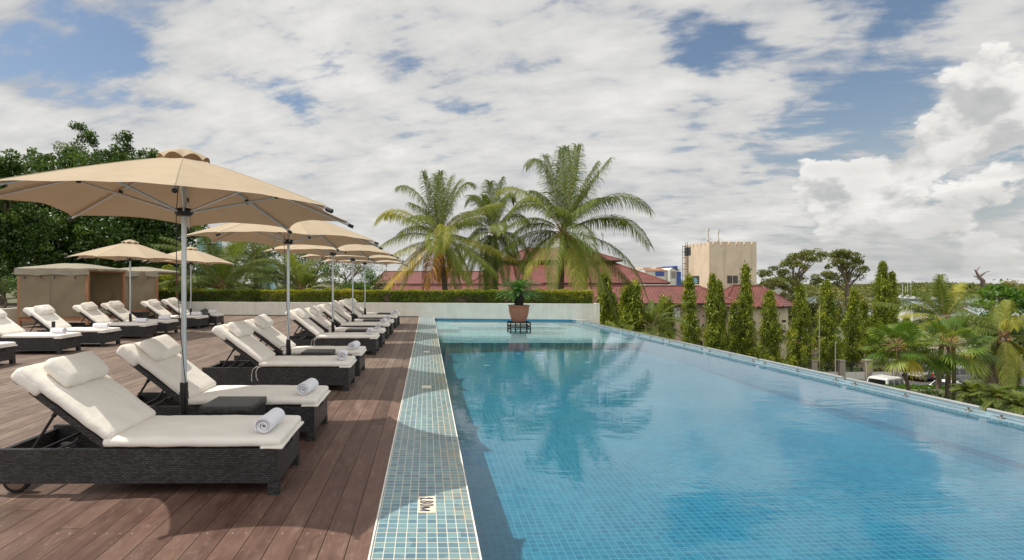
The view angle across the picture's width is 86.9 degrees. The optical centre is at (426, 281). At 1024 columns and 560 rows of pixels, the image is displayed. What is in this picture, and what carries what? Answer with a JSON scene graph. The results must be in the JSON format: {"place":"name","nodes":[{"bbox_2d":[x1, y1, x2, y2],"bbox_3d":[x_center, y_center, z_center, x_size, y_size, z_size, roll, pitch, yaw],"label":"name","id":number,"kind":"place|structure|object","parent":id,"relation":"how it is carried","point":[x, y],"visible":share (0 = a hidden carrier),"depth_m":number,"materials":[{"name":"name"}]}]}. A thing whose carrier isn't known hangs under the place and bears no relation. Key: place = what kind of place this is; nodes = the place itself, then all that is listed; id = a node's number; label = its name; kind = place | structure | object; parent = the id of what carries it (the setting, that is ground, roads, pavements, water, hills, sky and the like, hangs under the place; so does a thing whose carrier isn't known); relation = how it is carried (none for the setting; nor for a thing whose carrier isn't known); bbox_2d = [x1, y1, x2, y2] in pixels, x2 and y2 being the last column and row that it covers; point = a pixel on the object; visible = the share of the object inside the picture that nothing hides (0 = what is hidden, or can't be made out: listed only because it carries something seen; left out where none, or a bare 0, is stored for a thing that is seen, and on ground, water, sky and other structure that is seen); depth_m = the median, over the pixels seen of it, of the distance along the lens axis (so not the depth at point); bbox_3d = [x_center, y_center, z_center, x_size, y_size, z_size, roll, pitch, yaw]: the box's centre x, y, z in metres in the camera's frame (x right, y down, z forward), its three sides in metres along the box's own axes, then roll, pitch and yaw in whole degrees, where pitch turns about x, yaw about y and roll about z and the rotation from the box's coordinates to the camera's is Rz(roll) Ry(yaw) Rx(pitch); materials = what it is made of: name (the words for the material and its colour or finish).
{"place":"outdoors","nodes":[
{"label":"outdoors","id":0,"kind":"place"},
{"bbox_2d":[0,315,418,559],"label":"deck","id":1,"kind":"structure","parent":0,"point":[324,504],"depth_m":3.71,"materials":[{"name":"wood"}]},
{"bbox_2d":[0,342,17,363],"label":"sun lounger","id":2,"kind":"object","parent":1,"relation":"on","point":[7,350],"visible":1,"depth_m":9.64,"materials":[{"name":"black wicker"}]},
{"bbox_2d":[0,308,81,353],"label":"sun lounger","id":3,"kind":"object","parent":1,"relation":"on","point":[12,331],"visible":0.98,"depth_m":11.07,"materials":[{"name":"fabric"}]},
{"bbox_2d":[14,263,126,326],"bbox_3d":[-12.247,0.432,18.509,2.442,2.137,2.354,0,0,-1],"label":"cabana","id":4,"kind":"object","parent":1,"relation":"on","point":[62,289],"visible":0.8,"depth_m":17.42,"materials":[{"name":"fabric"}]},
{"bbox_2d":[23,305,120,346],"bbox_3d":[-8.408,1.023,12.583,2.038,0.955,0.693,0,0,0],"label":"sun lounger","id":5,"kind":"object","parent":1,"relation":"on","point":[44,316],"visible":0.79,"depth_m":12.36,"materials":[{"name":"fabric"}]},
{"bbox_2d":[72,302,157,338],"bbox_3d":[-8.394,1.021,14.300,2.036,0.958,0.692,0,0,0],"label":"sun lounger","id":6,"kind":"object","parent":1,"relation":"on","point":[90,312],"visible":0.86,"depth_m":14.02,"materials":[{"name":"fabric"}]},
{"bbox_2d":[65,240,180,321],"bbox_3d":[-8.260,0.162,14.850,2.850,2.675,2.850,0,0,-22],"label":"parasol","id":7,"kind":"object","parent":1,"relation":"on","point":[130,250],"visible":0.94,"depth_m":14.48,"materials":[{"name":"beige fabric"}]},
{"bbox_2d":[101,301,178,334],"bbox_3d":[-8.345,1.025,15.415,2.038,0.949,0.691,0,0,-1],"label":"sun lounger","id":8,"kind":"object","parent":1,"relation":"on","point":[118,310],"visible":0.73,"depth_m":15.16,"materials":[{"name":"fabric"}]},
{"bbox_2d":[119,267,179,316],"bbox_3d":[-12.247,0.430,22.886,2.412,2.140,2.109,0,0,-1],"label":"cabana","id":9,"kind":"object","parent":1,"relation":"on","point":[144,283],"visible":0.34,"depth_m":21.94,"materials":[{"name":"fabric"}]},
{"bbox_2d":[0,351,303,494],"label":"sun lounger","id":10,"kind":"object","parent":1,"relation":"on","point":[113,431],"visible":0.99,"depth_m":3.75,"materials":[{"name":"fabric"}]},
{"bbox_2d":[254,407,284,432],"bbox_3d":[-1.167,1.028,3.970,0.131,0.110,0.315,0,0,3],"label":"rolled towel","id":11,"kind":"object","parent":10,"relation":"on","point":[269,420],"visible":1,"depth_m":3.85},
{"bbox_2d":[140,299,207,328],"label":"sun lounger","id":12,"kind":"object","parent":1,"relation":"on","point":[154,306],"visible":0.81,"depth_m":17.06,"materials":[{"name":"fabric"}]},
{"bbox_2d":[0,148,353,414],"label":"parasol","id":13,"kind":"object","parent":1,"relation":"on","point":[184,188],"visible":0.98,"depth_m":4.70,"materials":[{"name":"beige fabric"}]},
{"bbox_2d":[140,247,235,326],"bbox_3d":[-7.900,0.162,17.850,2.850,2.675,2.850,0,0,-20],"label":"parasol","id":14,"kind":"object","parent":1,"relation":"on","point":[196,256],"visible":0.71,"depth_m":17.65,"materials":[{"name":"beige fabric"}]},
{"bbox_2d":[157,297,223,325],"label":"sun lounger","id":15,"kind":"object","parent":1,"relation":"on","point":[172,305],"visible":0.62,"depth_m":18.13,"materials":[{"name":"fabric"}]},
{"bbox_2d":[116,334,330,440],"bbox_3d":[-2.042,1.023,5.351,2.038,0.955,0.693,0,0,0],"label":"sun lounger","id":16,"kind":"object","parent":1,"relation":"on","point":[156,360],"visible":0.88,"depth_m":5.12,"materials":[{"name":"fabric"}]},
{"bbox_2d":[296,378,318,394],"bbox_3d":[-1.180,1.031,5.269,0.133,0.111,0.313,0,0,6],"label":"rolled towel","id":17,"kind":"object","parent":16,"relation":"on","point":[307,386],"visible":1,"depth_m":5.14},
{"bbox_2d":[199,396,266,414],"bbox_3d":[-1.700,1.278,4.710,0.450,0.445,0.430,0,0,0],"label":"side table","id":18,"kind":"object","parent":1,"relation":"on","point":[237,405],"visible":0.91,"depth_m":4.58,"materials":[{"name":"black wicker"}]},
{"bbox_2d":[202,321,356,390],"bbox_3d":[-2.058,1.030,7.618,2.037,0.940,0.714,0,0,0],"label":"sun lounger","id":19,"kind":"object","parent":1,"relation":"on","point":[263,364],"visible":0.98,"depth_m":7.30,"materials":[{"name":"fabric"}]},
{"bbox_2d":[178,220,382,355],"bbox_3d":[-2.137,0.162,8.220,2.850,2.675,2.850,0,0,-2],"label":"parasol","id":20,"kind":"object","parent":1,"relation":"on","point":[315,232],"visible":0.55,"depth_m":8.20,"materials":[{"name":"beige fabric"}]},
{"bbox_2d":[234,314,366,375],"bbox_3d":[-2.048,1.021,8.816,2.036,0.958,0.692,0,0,1],"label":"sun lounger","id":21,"kind":"object","parent":1,"relation":"on","point":[265,331],"visible":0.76,"depth_m":8.57,"materials":[{"name":"fabric"}]},
{"bbox_2d":[301,349,335,355],"bbox_3d":[-1.660,1.278,8.170,0.450,0.445,0.430,0,0,0],"label":"side table","id":22,"kind":"object","parent":1,"relation":"on","point":[316,352],"visible":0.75,"depth_m":8.02,"materials":[{"name":"black wicker"}]},
{"bbox_2d":[261,244,398,331],"bbox_3d":[-2.100,0.162,11.900,2.850,2.675,2.850,0,0,3],"label":"parasol","id":23,"kind":"object","parent":1,"relation":"on","point":[366,251],"visible":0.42,"depth_m":11.88,"materials":[{"name":"beige fabric"}]},
{"bbox_2d":[285,308,379,354],"bbox_3d":[-2.033,1.025,11.245,2.039,0.949,0.715,0,0,-1],"label":"sun lounger","id":24,"kind":"object","parent":1,"relation":"on","point":[300,317],"visible":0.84,"depth_m":10.93,"materials":[{"name":"fabric"}]},
{"bbox_2d":[295,305,385,346],"bbox_3d":[-1.998,1.033,12.510,2.038,0.934,0.690,0,0,0],"label":"sun lounger","id":25,"kind":"object","parent":1,"relation":"on","point":[318,319],"visible":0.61,"depth_m":12.24,"materials":[{"name":"fabric"}]},
{"bbox_2d":[297,254,403,321],"bbox_3d":[-2.070,0.162,14.880,2.850,2.675,2.850,0,0,-4],"label":"parasol","id":26,"kind":"object","parent":1,"relation":"on","point":[373,258],"visible":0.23,"depth_m":14.88,"materials":[{"name":"beige fabric"}]},
{"bbox_2d":[317,303,389,338],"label":"sun lounger","id":27,"kind":"object","parent":1,"relation":"on","point":[326,310],"visible":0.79,"depth_m":14.00,"materials":[{"name":"fabric"}]},
{"bbox_2d":[330,300,393,334],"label":"sun lounger","id":28,"kind":"object","parent":1,"relation":"on","point":[338,310],"visible":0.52,"depth_m":15.16,"materials":[{"name":"fabric"}]},
{"bbox_2d":[319,259,407,314],"bbox_3d":[-2.090,0.162,17.980,2.850,2.675,2.850,0,0,2],"label":"parasol","id":29,"kind":"object","parent":1,"relation":"on","point":[383,262],"visible":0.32,"depth_m":17.97,"materials":[{"name":"beige fabric"}]},
{"bbox_2d":[338,298,397,327],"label":"sun lounger","id":30,"kind":"object","parent":1,"relation":"on","point":[346,303],"visible":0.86,"depth_m":17.21,"materials":[{"name":"fabric"}]},
{"bbox_2d":[368,271,547,302],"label":"building","id":31,"kind":"structure","parent":0,"point":[414,281],"depth_m":74.02,"materials":[{"name":"red tile"}]},
{"bbox_2d":[0,0,1023,284],"label":"sky","id":32,"kind":"structure","parent":0,"point":[892,131],"materials":[{"name":"white"}]},
{"bbox_2d":[6,283,1023,410],"bbox_3d":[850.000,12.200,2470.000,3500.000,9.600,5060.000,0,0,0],"label":"ground","id":33,"kind":"structure","parent":0,"point":[8,295],"depth_m":101.47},
{"bbox_2d":[0,303,16,308],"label":"planting bed","id":34,"kind":"object","parent":33,"relation":"on","point":[11,305],"depth_m":23.56,"materials":[{"name":"concrete"}]},
{"bbox_2d":[0,265,16,308],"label":"bush","id":35,"kind":"object","parent":34,"relation":"on","point":[13,281],"visible":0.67,"depth_m":20.52,"materials":[{"name":"green plant"}]},
{"bbox_2d":[0,148,65,303],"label":"broadleaf tree","id":36,"kind":"object","parent":33,"relation":"on","point":[15,222],"visible":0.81,"depth_m":24.95,"materials":[{"name":"green plant"}]},
{"bbox_2d":[22,120,160,173],"bbox_3d":[-19.126,-0.985,30.884,9.292,16.774,2.932,0,0,0],"label":"broadleaf tree","id":37,"kind":"object","parent":33,"relation":"on","point":[123,153],"visible":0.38,"depth_m":30.71,"materials":[{"name":"green plant"}]},
{"bbox_2d":[12,143,209,287],"bbox_3d":[-17.543,0.003,28.855,10.878,14.819,6.581,0,0,0],"label":"broadleaf tree","id":38,"kind":"object","parent":33,"relation":"on","point":[79,234],"visible":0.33,"depth_m":27.60,"materials":[{"name":"green plant"}]},
{"bbox_2d":[156,263,219,301],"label":"coconut palm","id":39,"kind":"object","parent":33,"relation":"on","point":[163,277],"visible":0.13,"depth_m":26.93,"materials":[{"name":"green plant"}]},
{"bbox_2d":[149,225,291,315],"bbox_3d":[-10.408,2.212,26.854,8.136,10.376,7.797,0,0,0],"label":"coconut palm","id":40,"kind":"object","parent":33,"relation":"on","point":[225,272],"visible":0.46,"depth_m":25.89,"materials":[{"name":"green plant"}]},
{"bbox_2d":[188,240,281,288],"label":"broadleaf tree","id":41,"kind":"object","parent":33,"relation":"on","point":[196,266],"visible":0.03,"depth_m":46.19,"materials":[{"name":"green plant"}]},
{"bbox_2d":[207,242,307,289],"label":"coconut palm","id":42,"kind":"object","parent":33,"relation":"on","point":[256,249],"visible":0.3,"depth_m":32.58,"materials":[{"name":"green plant"}]},
{"bbox_2d":[246,253,341,287],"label":"broadleaf tree","id":43,"kind":"object","parent":33,"relation":"on","point":[321,270],"visible":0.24,"depth_m":40.37,"materials":[{"name":"green plant"}]},
{"bbox_2d":[241,246,350,289],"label":"coconut palm","id":44,"kind":"object","parent":33,"relation":"on","point":[297,269],"visible":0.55,"depth_m":25.98,"materials":[{"name":"green plant"}]},
{"bbox_2d":[321,263,373,289],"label":"broadleaf tree","id":45,"kind":"object","parent":33,"relation":"on","point":[357,268],"visible":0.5,"depth_m":43.74,"materials":[{"name":"green plant"}]},
{"bbox_2d":[337,264,394,290],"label":"broadleaf tree","id":46,"kind":"object","parent":33,"relation":"on","point":[360,286],"visible":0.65,"depth_m":36.76,"materials":[{"name":"green plant"}]},
{"bbox_2d":[373,170,517,290],"bbox_3d":[0.744,0.703,28.734,6.804,13.399,5.416,0,0,-25],"label":"coconut palm","id":47,"kind":"object","parent":33,"relation":"on","point":[440,248],"visible":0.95,"depth_m":28.07,"materials":[{"name":"green plant"}]},
{"bbox_2d":[448,177,538,290],"bbox_3d":[4.107,0.470,32.832,5.596,13.862,5.678,0,0,0],"label":"coconut palm","id":48,"kind":"object","parent":33,"relation":"on","point":[495,237],"visible":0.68,"depth_m":32.50,"materials":[{"name":"green plant"}]},
{"bbox_2d":[495,142,655,327],"bbox_3d":[7.782,-0.059,28.395,7.204,14.920,6.830,0,0,-38],"label":"coconut palm","id":49,"kind":"object","parent":33,"relation":"on","point":[571,247],"visible":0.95,"depth_m":27.62,"materials":[{"name":"green plant"}]},
{"bbox_2d":[595,271,621,328],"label":"mast tree","id":50,"kind":"object","parent":33,"relation":"on","point":[607,313],"visible":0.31,"depth_m":37.73,"materials":[{"name":"green plant"}]},
{"bbox_2d":[617,279,647,332],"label":"mast tree","id":51,"kind":"object","parent":33,"relation":"on","point":[628,312],"visible":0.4,"depth_m":39.80,"materials":[{"name":"green plant"}]},
{"bbox_2d":[621,294,693,343],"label":"date palm","id":52,"kind":"object","parent":33,"relation":"on","point":[651,328],"visible":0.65,"depth_m":39.60,"materials":[{"name":"green plant"}]},
{"bbox_2d":[635,266,680,284],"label":"office building","id":53,"kind":"structure","parent":33,"relation":"on","point":[672,274],"depth_m":169.80,"materials":[{"name":"paint"}]},
{"bbox_2d":[656,293,668,338],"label":"mast tree","id":54,"kind":"object","parent":33,"relation":"on","point":[663,306],"visible":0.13,"depth_m":45.81,"materials":[{"name":"green plant"}]},
{"bbox_2d":[678,272,705,344],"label":"mast tree","id":55,"kind":"object","parent":33,"relation":"on","point":[693,335],"visible":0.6,"depth_m":49.69,"materials":[{"name":"green plant"}]},
{"bbox_2d":[700,272,725,349],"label":"mast tree","id":56,"kind":"object","parent":33,"relation":"on","point":[713,334],"visible":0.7,"depth_m":52.74,"materials":[{"name":"green plant"}]},
{"bbox_2d":[682,242,756,289],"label":"tower","id":57,"kind":"structure","parent":33,"relation":"on","point":[723,262],"depth_m":72.00,"materials":[{"name":"paint"}]},
{"bbox_2d":[716,279,733,352],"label":"mast tree","id":58,"kind":"object","parent":33,"relation":"on","point":[725,344],"visible":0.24,"depth_m":53.66,"materials":[{"name":"green plant"}]},
{"bbox_2d":[723,285,795,360],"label":"angled building","id":59,"kind":"structure","parent":33,"relation":"on","point":[759,291],"depth_m":69.19,"materials":[{"name":"red tile"}]},
{"bbox_2d":[757,248,829,329],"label":"broadleaf tree","id":60,"kind":"object","parent":33,"relation":"on","point":[782,279],"visible":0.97,"depth_m":104.26,"materials":[{"name":"green plant"}]},
{"bbox_2d":[779,290,846,341],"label":"broadleaf tree","id":61,"kind":"object","parent":33,"relation":"on","point":[814,306],"visible":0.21,"depth_m":91.20,"materials":[{"name":"green plant"}]},
{"bbox_2d":[812,279,845,371],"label":"mast tree","id":62,"kind":"object","parent":33,"relation":"on","point":[829,312],"visible":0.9,"depth_m":61.54,"materials":[{"name":"green plant"}]},
{"bbox_2d":[809,249,869,315],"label":"broadleaf tree","id":63,"kind":"object","parent":33,"relation":"on","point":[843,257],"visible":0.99,"depth_m":107.64,"materials":[{"name":"green plant"}]},
{"bbox_2d":[839,285,868,367],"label":"mast tree","id":64,"kind":"object","parent":33,"relation":"on","point":[850,334],"visible":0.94,"depth_m":62.64,"materials":[{"name":"green plant"}]},
{"bbox_2d":[854,260,905,360],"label":"mast tree","id":65,"kind":"object","parent":33,"relation":"on","point":[886,286],"visible":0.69,"depth_m":69.75,"materials":[{"name":"green plant"}]},
{"bbox_2d":[757,281,1023,296],"bbox_3d":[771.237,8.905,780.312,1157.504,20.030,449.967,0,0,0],"label":"woodland","id":66,"kind":"object","parent":33,"relation":"on","point":[863,289],"visible":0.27,"depth_m":693.11,"materials":[{"name":"plant"}]},
{"bbox_2d":[845,376,1023,385],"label":"car park","id":67,"kind":"structure","parent":33,"relation":"on","point":[919,381],"depth_m":57.58,"materials":[{"name":"asphalt"}]},
{"bbox_2d":[727,300,742,353],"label":"mast tree","id":68,"kind":"object","parent":67,"relation":"on","point":[733,334],"visible":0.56,"depth_m":54.73,"materials":[{"name":"green plant"}]},
{"bbox_2d":[736,260,760,360],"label":"mast tree","id":69,"kind":"object","parent":67,"relation":"on","point":[746,327],"visible":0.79,"depth_m":54.60,"materials":[{"name":"green plant"}]},
{"bbox_2d":[754,290,788,363],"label":"mast tree","id":70,"kind":"object","parent":67,"relation":"on","point":[770,339],"visible":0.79,"depth_m":57.59,"materials":[{"name":"green plant"}]},
{"bbox_2d":[783,283,819,368],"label":"mast tree","id":71,"kind":"object","parent":67,"relation":"on","point":[799,347],"visible":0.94,"depth_m":59.61,"materials":[{"name":"green plant"}]},
{"bbox_2d":[845,362,864,378],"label":"iron fence","id":72,"kind":"object","parent":67,"relation":"on","point":[856,374],"visible":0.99,"depth_m":58.90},
{"bbox_2d":[867,374,904,385],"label":"parked car","id":73,"kind":"object","parent":67,"relation":"on","point":[881,379],"visible":0.11,"depth_m":49.52,"materials":[{"name":"white paint"}]},
{"bbox_2d":[931,365,982,381],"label":"parked car","id":74,"kind":"object","parent":67,"relation":"on","point":[961,375],"visible":0.24,"depth_m":55.54,"materials":[{"name":"silver metal"}]},
{"bbox_2d":[873,274,998,388],"bbox_3d":[36.691,4.063,38.050,8.042,9.278,4.119,0,0,0],"label":"coconut palm","id":75,"kind":"object","parent":33,"relation":"on","point":[947,306],"visible":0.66,"depth_m":38.07,"materials":[{"name":"green plant"}]},
{"bbox_2d":[897,385,1015,413],"bbox_3d":[33.995,7.001,27.236,52.980,1.454,12.544,0,0,0],"label":"ground cover","id":76,"kind":"object","parent":33,"relation":"on","point":[975,396],"visible":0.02,"depth_m":31.81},
{"bbox_2d":[857,317,937,390],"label":"fan palm","id":77,"kind":"object","parent":76,"relation":"on","point":[907,363],"visible":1,"depth_m":30.53,"materials":[{"name":"green plant"}]},
{"bbox_2d":[903,310,1001,398],"bbox_3d":[30.263,4.442,30.869,4.412,5.749,4.363,0,0,0],"label":"fan palm","id":78,"kind":"object","parent":76,"relation":"on","point":[947,362],"visible":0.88,"depth_m":30.63,"materials":[{"name":"green plant"}]},
{"bbox_2d":[949,379,988,403],"bbox_3d":[27.529,5.889,27.065,1.601,1.881,1.557,0,0,39],"label":"palm shrub","id":79,"kind":"object","parent":76,"relation":"on","point":[964,389],"visible":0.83,"depth_m":26.94,"materials":[{"name":"green plant"}]},
{"bbox_2d":[968,382,1016,412],"bbox_3d":[25.735,5.533,23.980,2.047,1.942,1.849,0,0,0],"label":"palm shrub","id":80,"kind":"object","parent":76,"relation":"on","point":[996,389],"visible":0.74,"depth_m":23.95,"materials":[{"name":"green plant"}]},
{"bbox_2d":[956,299,1023,391],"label":"coconut palm","id":81,"kind":"object","parent":33,"relation":"on","point":[1003,344],"visible":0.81,"depth_m":33.96,"materials":[{"name":"green plant"}]},
{"bbox_2d":[968,313,1023,385],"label":"broadleaf tree","id":82,"kind":"object","parent":33,"relation":"on","point":[1014,332],"visible":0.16,"depth_m":42.87,"materials":[{"name":"plant"}]},
{"bbox_2d":[970,279,1023,384],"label":"broadleaf tree","id":83,"kind":"object","parent":33,"relation":"on","point":[1011,293],"visible":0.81,"depth_m":46.75,"materials":[{"name":"green plant"}]},
{"bbox_2d":[993,389,1023,414],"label":"palm shrub","id":84,"kind":"object","parent":33,"relation":"on","point":[1017,404],"visible":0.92,"depth_m":21.09,"materials":[{"name":"green plant"}]},
{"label":"terrace base","id":85,"kind":"structure","parent":33,"relation":"on","visible":0},
{"bbox_2d":[2,308,36,324],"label":"boundary wall","id":86,"kind":"structure","parent":85,"relation":"on","point":[11,313],"depth_m":18.06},
{"bbox_2d":[149,301,599,323],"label":"boundary wall","id":87,"kind":"structure","parent":85,"relation":"on","point":[500,311],"depth_m":22.42,"materials":[{"name":"white concrete"}]},
{"bbox_2d":[178,288,592,303],"bbox_3d":[-2.264,0.607,23.364,18.417,0.702,0.795,0,0,7],"label":"clipped hedge","id":88,"kind":"object","parent":87,"relation":"on","point":[563,296],"visible":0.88,"depth_m":23.04,"materials":[{"name":"green plant"}]},
{"bbox_2d":[370,317,479,559],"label":"pool coping","id":89,"kind":"object","parent":85,"relation":"on","point":[425,459],"visible":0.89,"depth_m":4.05,"materials":[{"name":"tile"}]},
{"bbox_2d":[368,317,481,559],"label":"coping edge","id":90,"kind":"object","parent":89,"relation":"on","point":[370,550],"visible":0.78,"depth_m":3.99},
{"bbox_2d":[418,496,435,512],"bbox_3d":[0.000,1.494,3.580,0.120,0.004,0.260,0,0,0],"label":"depth marker","id":91,"kind":"object","parent":89,"relation":"on","point":[426,504],"visible":1,"depth_m":3.57,"materials":[{"name":"tile"}]},
{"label":"weir wall","id":92,"kind":"structure","parent":85,"relation":"on","visible":0},
{"bbox_2d":[573,321,1023,429],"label":"pool rim","id":93,"kind":"object","parent":92,"relation":"on","point":[990,417],"visible":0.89,"depth_m":7.98,"materials":[{"name":"tile"}]},
{"bbox_2d":[759,359,843,380],"bbox_3d":[6.590,1.553,9.495,0.072,0.090,1.982,0,0,-2],"label":"edge rail","id":94,"kind":"object","parent":93,"relation":"on","point":[836,377],"visible":1,"depth_m":9.31,"materials":[{"name":"silver metal"}]},
{"bbox_2d":[846,377,982,410],"bbox_3d":[6.678,1.553,7.445,0.072,0.090,1.942,0,0,-2],"label":"edge rail","id":95,"kind":"object","parent":93,"relation":"on","point":[950,401],"visible":1,"depth_m":7.24,"materials":[{"name":"silver metal"}]},
{"bbox_2d":[986,408,1023,419],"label":"edge rail","id":96,"kind":"object","parent":93,"relation":"on","point":[1001,413],"visible":1,"depth_m":6.21,"materials":[{"name":"silver metal"}]},
{"bbox_2d":[646,352,1023,468],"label":"tile band","id":97,"kind":"object","parent":92,"relation":"attached to","point":[969,450],"depth_m":7.49,"materials":[{"name":"tile"}]},
{"bbox_2d":[507,321,530,327],"bbox_3d":[3.250,1.605,18.850,0.720,0.390,0.700,0,0,0],"label":"iron stand","id":98,"kind":"object","parent":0,"point":[515,325],"visible":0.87,"depth_m":18.50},
{"bbox_2d":[508,305,529,321],"bbox_3d":[3.250,1.115,18.850,0.770,0.590,0.770,0,0,0],"label":"plant pot","id":99,"kind":"object","parent":98,"relation":"on","point":[518,313],"visible":0.97,"depth_m":18.58,"materials":[{"name":"ceramic"}]},
{"bbox_2d":[495,278,544,304],"bbox_3d":[3.261,0.373,18.799,1.892,1.013,1.772,0,0,0],"label":"cycad","id":100,"kind":"object","parent":99,"relation":"in","point":[517,291],"visible":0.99,"depth_m":18.72,"materials":[{"name":"green plant"}]},
{"bbox_2d":[440,339,637,353],"bbox_3d":[3.246,2.125,19.090,5.911,0.650,6.781,0,0,0],"label":"shallow shelf","id":101,"kind":"object","parent":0,"point":[466,349],"visible":0.07,"depth_m":15.70,"materials":[{"name":"tile"}]},
{"bbox_2d":[472,232,670,284],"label":"tiered roof building","id":102,"kind":"structure","parent":0,"point":[539,274],"depth_m":76.91,"materials":[{"name":"red tile"}]},
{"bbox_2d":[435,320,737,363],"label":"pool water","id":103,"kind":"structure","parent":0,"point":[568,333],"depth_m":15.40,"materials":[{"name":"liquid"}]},
{"bbox_2d":[547,285,736,346],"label":"long building","id":104,"kind":"structure","parent":0,"point":[653,292],"depth_m":65.86,"materials":[{"name":"red tile"}]},
{"bbox_2d":[441,350,1023,559],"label":"pool water","id":105,"kind":"structure","parent":0,"point":[611,455],"depth_m":6.32,"materials":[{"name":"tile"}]},
{"bbox_2d":[638,346,1023,480],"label":"pool side","id":106,"kind":"structure","parent":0,"point":[999,440],"depth_m":7.45,"materials":[{"name":"tile"}]},
{"bbox_2d":[806,297,1023,317],"bbox_3d":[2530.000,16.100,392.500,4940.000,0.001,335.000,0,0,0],"label":"harbour water","id":107,"kind":"structure","parent":0,"point":[978,312],"depth_m":413.49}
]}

